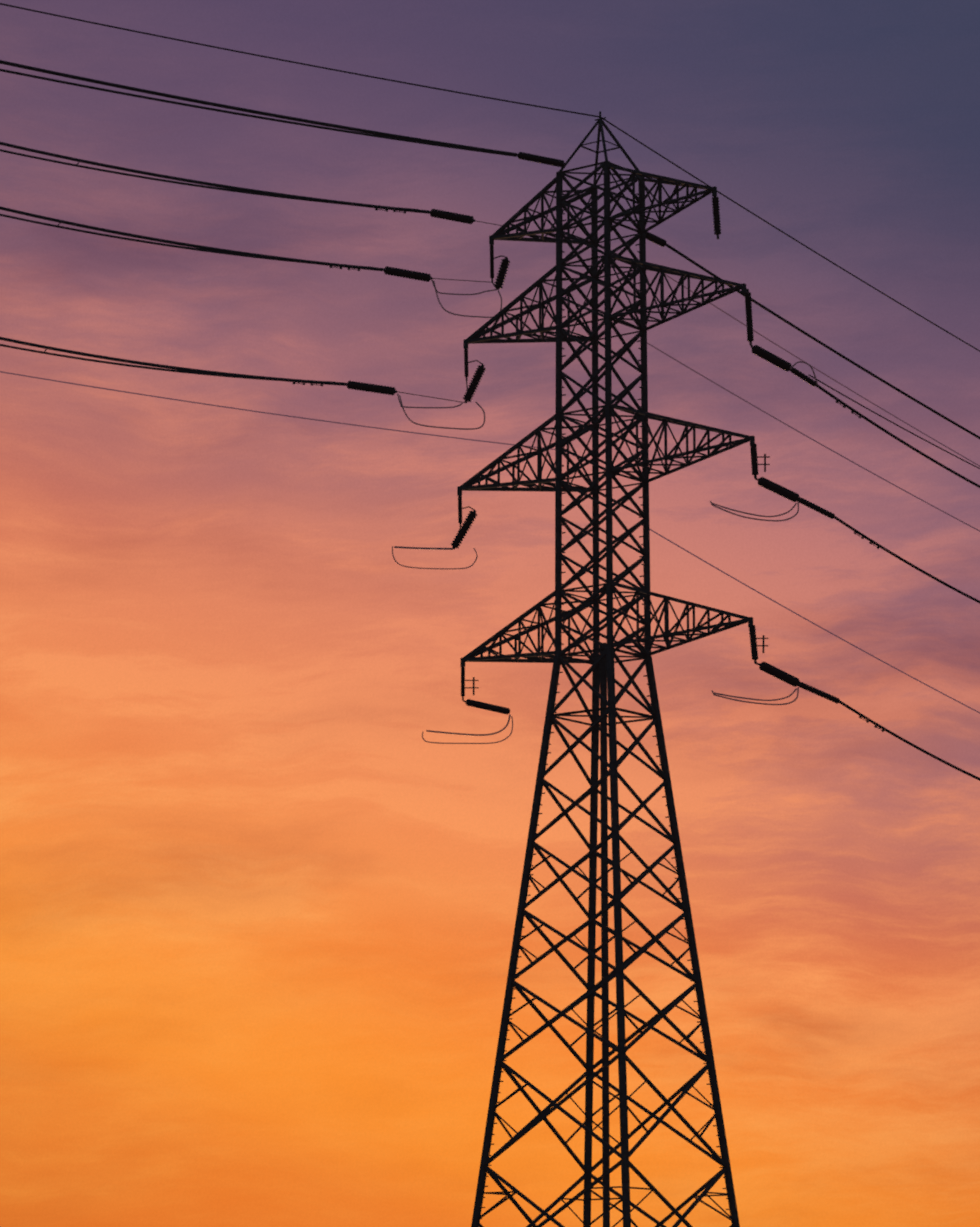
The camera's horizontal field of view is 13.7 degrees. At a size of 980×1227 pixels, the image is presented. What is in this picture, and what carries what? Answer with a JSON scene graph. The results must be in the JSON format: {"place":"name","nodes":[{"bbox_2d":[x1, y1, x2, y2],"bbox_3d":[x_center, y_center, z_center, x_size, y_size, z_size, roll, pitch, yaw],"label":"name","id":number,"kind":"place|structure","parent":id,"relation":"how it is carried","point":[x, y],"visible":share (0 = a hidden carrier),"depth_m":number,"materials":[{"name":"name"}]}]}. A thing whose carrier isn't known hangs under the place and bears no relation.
{"place":"outdoors","nodes":[
{"label":"outdoors","id":0,"kind":"place"},
{"bbox_2d":[0,0,979,1226],"label":"sky","id":1,"kind":"structure","parent":0,"point":[257,926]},
{"label":"ground","id":2,"kind":"structure","parent":0,"visible":0},
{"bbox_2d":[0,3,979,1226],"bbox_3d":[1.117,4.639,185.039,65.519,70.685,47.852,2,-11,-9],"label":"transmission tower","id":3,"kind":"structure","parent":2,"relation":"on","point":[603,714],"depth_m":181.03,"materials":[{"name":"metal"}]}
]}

